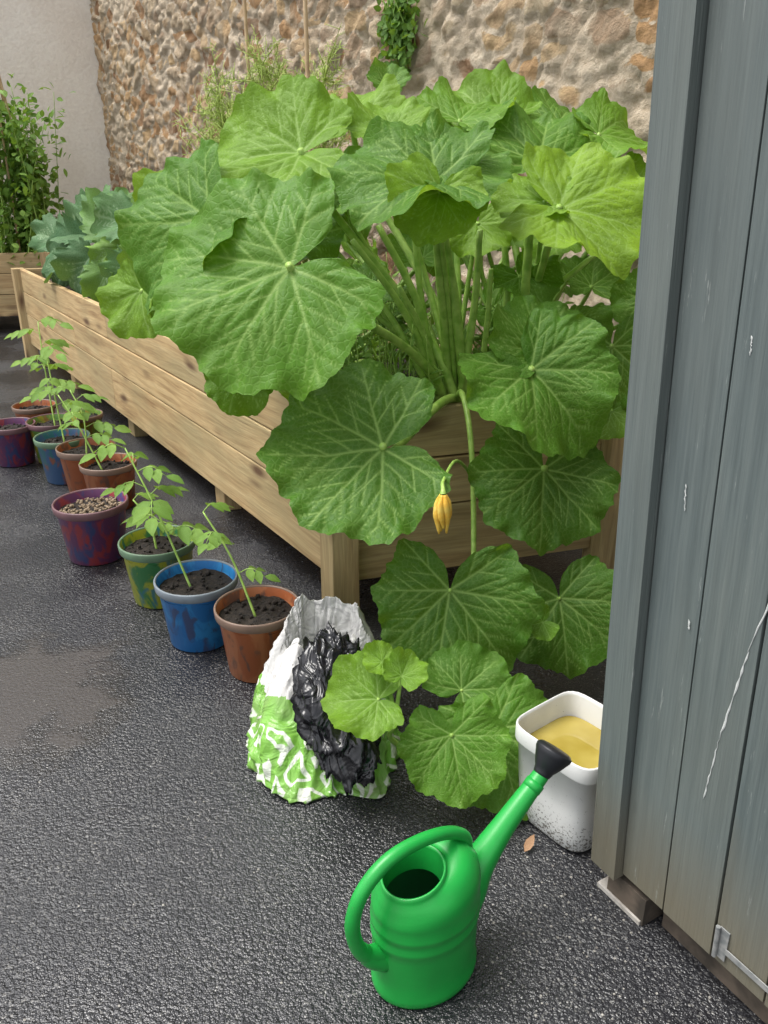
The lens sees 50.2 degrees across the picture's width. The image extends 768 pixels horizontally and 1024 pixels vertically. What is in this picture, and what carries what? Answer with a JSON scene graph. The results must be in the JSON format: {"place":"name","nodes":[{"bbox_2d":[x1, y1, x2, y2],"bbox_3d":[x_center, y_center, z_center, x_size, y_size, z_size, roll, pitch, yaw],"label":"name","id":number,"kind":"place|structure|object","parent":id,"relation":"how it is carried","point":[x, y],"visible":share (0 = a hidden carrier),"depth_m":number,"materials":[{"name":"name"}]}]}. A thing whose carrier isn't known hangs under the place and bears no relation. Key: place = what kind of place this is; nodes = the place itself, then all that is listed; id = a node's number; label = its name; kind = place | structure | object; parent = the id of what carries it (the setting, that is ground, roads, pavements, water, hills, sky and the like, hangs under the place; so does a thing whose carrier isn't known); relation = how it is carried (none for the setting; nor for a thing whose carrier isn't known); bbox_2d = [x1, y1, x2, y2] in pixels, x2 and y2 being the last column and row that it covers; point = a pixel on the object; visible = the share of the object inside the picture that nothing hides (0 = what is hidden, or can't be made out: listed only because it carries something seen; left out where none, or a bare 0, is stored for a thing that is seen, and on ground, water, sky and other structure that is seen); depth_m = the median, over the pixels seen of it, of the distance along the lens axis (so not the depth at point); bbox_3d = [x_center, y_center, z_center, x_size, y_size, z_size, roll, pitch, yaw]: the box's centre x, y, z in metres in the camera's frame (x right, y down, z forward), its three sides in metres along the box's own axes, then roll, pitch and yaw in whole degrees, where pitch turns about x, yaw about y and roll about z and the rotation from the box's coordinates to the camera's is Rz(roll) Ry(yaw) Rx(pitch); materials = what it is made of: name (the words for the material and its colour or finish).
{"place":"outdoors","nodes":[
{"label":"outdoors","id":0,"kind":"place"},
{"bbox_2d":[0,316,764,1023],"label":"asphalt ground","id":1,"kind":"structure","parent":0,"point":[142,750],"depth_m":2.04,"materials":[{"name":"grey asphalt"}]},
{"bbox_2d":[0,417,35,466],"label":"plant pot","id":2,"kind":"object","parent":1,"relation":"on","point":[17,448],"visible":0.94,"depth_m":4.63,"materials":[{"name":"purple paint"}]},
{"bbox_2d":[0,251,49,316],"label":"raised bed","id":3,"kind":"object","parent":1,"relation":"on","point":[8,305],"visible":0.21,"depth_m":8.38,"materials":[{"name":"wood"}]},
{"bbox_2d":[0,73,74,265],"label":"pea plant","id":4,"kind":"object","parent":3,"relation":"on","point":[25,180],"visible":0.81,"depth_m":8.28,"materials":[{"name":"green plant"}]},
{"bbox_2d":[11,399,55,417],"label":"plant pot","id":5,"kind":"object","parent":1,"relation":"on","point":[29,409],"visible":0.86,"depth_m":5.09,"materials":[{"name":"orange paint"}]},
{"bbox_2d":[25,413,78,463],"bbox_3d":[-1.900,-0.418,4.739,0.286,0.240,0.286,0,22,0],"label":"plant pot","id":6,"kind":"object","parent":1,"relation":"on","point":[44,422],"visible":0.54,"depth_m":4.72,"materials":[{"name":"yellow paint"}]},
{"bbox_2d":[5,316,94,425],"bbox_3d":[-1.928,-0.813,4.747,0.362,0.604,0.445,-15,27,-32],"label":"tomato seedling","id":7,"kind":"object","parent":6,"relation":"in","point":[51,323],"visible":0.92,"depth_m":4.69,"materials":[{"name":"green plant"}]},
{"bbox_2d":[0,0,111,245],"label":"rendered wall","id":8,"kind":"structure","parent":1,"relation":"on","point":[44,43],"depth_m":9.23,"materials":[{"name":"white paint"}]},
{"bbox_2d":[33,428,90,484],"bbox_3d":[-1.727,-0.297,4.443,0.290,0.243,0.290,0,22,0],"label":"plant pot","id":9,"kind":"object","parent":1,"relation":"on","point":[46,443],"visible":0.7,"depth_m":4.37,"materials":[{"name":"teal paint"}]},
{"bbox_2d":[11,345,97,441],"bbox_3d":[-1.776,-0.632,4.424,0.318,0.511,0.369,-16,28,-34],"label":"tomato seedling","id":10,"kind":"object","parent":9,"relation":"in","point":[46,352],"visible":0.84,"depth_m":4.38,"materials":[{"name":"green plant"}]},
{"bbox_2d":[64,409,102,436],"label":"plant pot","id":11,"kind":"object","parent":1,"relation":"on","point":[93,418],"visible":0.3,"depth_m":4.91,"materials":[{"name":"yellow paint"}]},
{"bbox_2d":[55,437,115,491],"bbox_3d":[-1.532,-0.226,4.262,0.298,0.250,0.298,0,22,0],"label":"plant pot","id":12,"kind":"object","parent":1,"relation":"on","point":[68,455],"visible":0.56,"depth_m":4.18,"materials":[{"name":"orange paint"}]},
{"bbox_2d":[48,386,131,453],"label":"tomato seedling","id":13,"kind":"object","parent":12,"relation":"in","point":[99,426],"visible":0.75,"depth_m":4.20,"materials":[{"name":"green plant"}]},
{"bbox_2d":[51,488,128,565],"bbox_3d":[-1.252,0.069,3.544,0.312,0.255,0.312,0,22,0],"label":"plant pot","id":14,"kind":"object","parent":1,"relation":"on","point":[91,520],"visible":0.99,"depth_m":3.47,"materials":[{"name":"purple paint"}]},
{"bbox_2d":[78,453,136,508],"bbox_3d":[-1.360,-0.142,4.083,0.276,0.232,0.276,0,22,0],"label":"plant pot","id":15,"kind":"object","parent":1,"relation":"on","point":[115,472],"visible":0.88,"depth_m":4.00,"materials":[{"name":"orange paint"}]},
{"bbox_2d":[19,390,125,469],"bbox_3d":[-1.523,-0.415,4.094,0.507,0.383,0.230,8,24,19],"label":"tomato seedling","id":16,"kind":"object","parent":15,"relation":"in","point":[97,438],"visible":0.97,"depth_m":4.03,"materials":[{"name":"green plant"}]},
{"bbox_2d":[117,524,195,608],"bbox_3d":[-0.872,0.218,3.196,0.292,0.245,0.292,0,22,0],"label":"plant pot","id":17,"kind":"object","parent":1,"relation":"on","point":[146,560],"visible":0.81,"depth_m":3.12,"materials":[{"name":"green paint"}]},
{"bbox_2d":[132,492,179,548],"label":"tomato seedling","id":18,"kind":"object","parent":17,"relation":"in","point":[168,526],"visible":0.49,"depth_m":3.16,"materials":[{"name":"green plant"}]},
{"bbox_2d":[153,559,237,651],"bbox_3d":[-0.657,0.337,2.911,0.290,0.243,0.290,0,22,0],"label":"plant pot","id":19,"kind":"object","parent":1,"relation":"on","point":[193,625],"visible":0.92,"depth_m":2.85,"materials":[{"name":"blue paint"}]},
{"bbox_2d":[79,443,231,587],"bbox_3d":[-0.780,0.014,2.887,0.482,0.496,0.297,14,26,31],"label":"tomato seedling","id":20,"kind":"object","parent":19,"relation":"in","point":[160,509],"visible":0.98,"depth_m":2.83,"materials":[{"name":"green plant"}]},
{"bbox_2d":[213,585,297,682],"bbox_3d":[-0.417,0.412,2.737,0.282,0.237,0.282,0,22,0],"label":"plant pot","id":21,"kind":"object","parent":1,"relation":"on","point":[249,638],"visible":0.84,"depth_m":2.68,"materials":[{"name":"orange paint"}]},
{"bbox_2d":[196,501,280,616],"bbox_3d":[-0.474,0.155,2.738,0.272,0.360,0.238,0,22,0],"label":"tomato seedling","id":22,"kind":"object","parent":21,"relation":"in","point":[215,539],"visible":1,"depth_m":2.69,"materials":[{"name":"green plant"}]},
{"bbox_2d":[10,268,623,606],"bbox_3d":[-1.130,-0.911,5.221,1.156,0.788,5.917,-14,26,-30],"label":"raised bed","id":23,"kind":"object","parent":1,"relation":"on","point":[153,388],"visible":0.3,"depth_m":3.71,"materials":[{"name":"wood"}]},
{"bbox_2d":[28,184,134,301],"bbox_3d":[-1.873,-1.833,5.627,0.694,0.859,2.738,-16,27,-33],"label":"kale plant","id":24,"kind":"object","parent":23,"relation":"on","point":[76,261],"visible":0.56,"depth_m":5.69,"materials":[{"name":"green plant"}]},
{"bbox_2d":[243,0,250,83],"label":"bamboo cane","id":25,"kind":"object","parent":23,"relation":"on","point":[245,25],"visible":0.16,"depth_m":4.32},
{"bbox_2d":[172,23,361,265],"bbox_3d":[-0.630,-1.827,4.594,1.120,1.525,1.371,0,22,0],"label":"fennel plant","id":26,"kind":"object","parent":23,"relation":"on","point":[217,104],"visible":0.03,"depth_m":4.30,"materials":[{"name":"green plant"}]},
{"bbox_2d":[303,0,311,151],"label":"bamboo cane","id":27,"kind":"object","parent":23,"relation":"on","point":[306,44],"visible":0.23,"depth_m":3.54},
{"bbox_2d":[95,57,647,820],"bbox_3d":[0.095,-0.588,2.881,1.814,1.951,2.462,11,25,24],"label":"squash plant","id":28,"kind":"object","parent":23,"relation":"in","point":[239,221],"visible":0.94,"depth_m":2.44,"materials":[{"name":"green plant"}]},
{"bbox_2d":[433,459,467,533],"bbox_3d":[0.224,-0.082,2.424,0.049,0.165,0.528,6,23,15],"label":"squash flower","id":29,"kind":"object","parent":28,"relation":"attached to","point":[442,511],"visible":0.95,"depth_m":2.20,"materials":[{"name":"yellow plant"}]},
{"bbox_2d":[294,237,573,395],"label":"wild plants","id":30,"kind":"object","parent":23,"relation":"on","point":[391,353],"visible":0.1,"depth_m":3.18,"materials":[{"name":"green plant"}]},
{"bbox_2d":[246,594,400,804],"bbox_3d":[-0.168,0.504,2.295,0.460,0.406,0.541,0,22,0],"label":"compost bag","id":31,"kind":"object","parent":1,"relation":"on","point":[300,747],"visible":0.73,"depth_m":2.22,"materials":[{"name":"multicoloured"}]},
{"bbox_2d":[89,0,658,349],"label":"rubble stone wall","id":32,"kind":"structure","parent":1,"relation":"on","point":[154,58],"depth_m":5.21,"materials":[{"name":"beige stone"}]},
{"bbox_2d":[374,0,427,86],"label":"ivy plant","id":33,"kind":"object","parent":32,"relation":"attached to","point":[397,22],"visible":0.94,"depth_m":4.59,"materials":[{"name":"green plant"}]},
{"bbox_2d":[344,739,571,1009],"bbox_3d":[0.169,0.749,1.695,0.572,0.419,0.192,-11,25,-25],"label":"watering can","id":34,"kind":"object","parent":1,"relation":"on","point":[427,890],"visible":1,"depth_m":1.62,"materials":[{"name":"green plastic"}]},
{"bbox_2d":[524,835,534,851],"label":"dead leaf","id":35,"kind":"object","parent":1,"relation":"on","point":[529,843],"visible":1,"depth_m":2.02,"materials":[{"name":"orange plant"}]},
{"bbox_2d":[515,691,602,851],"bbox_3d":[0.484,0.662,2.076,0.242,0.282,0.255,-17,28,-35],"label":"white bucket","id":36,"kind":"object","parent":1,"relation":"on","point":[561,811],"visible":0.61,"depth_m":2.04,"materials":[{"name":"plastic"}]},
{"bbox_2d":[591,0,767,1023],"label":"garden shed","id":37,"kind":"structure","parent":1,"relation":"on","point":[680,835],"depth_m":1.42,"materials":[{"name":"wood"}]},
{"bbox_2d":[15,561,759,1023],"bbox_3d":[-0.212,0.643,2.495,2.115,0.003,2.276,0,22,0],"label":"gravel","id":38,"kind":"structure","parent":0,"point":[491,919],"depth_m":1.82,"materials":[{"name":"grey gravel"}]}
]}

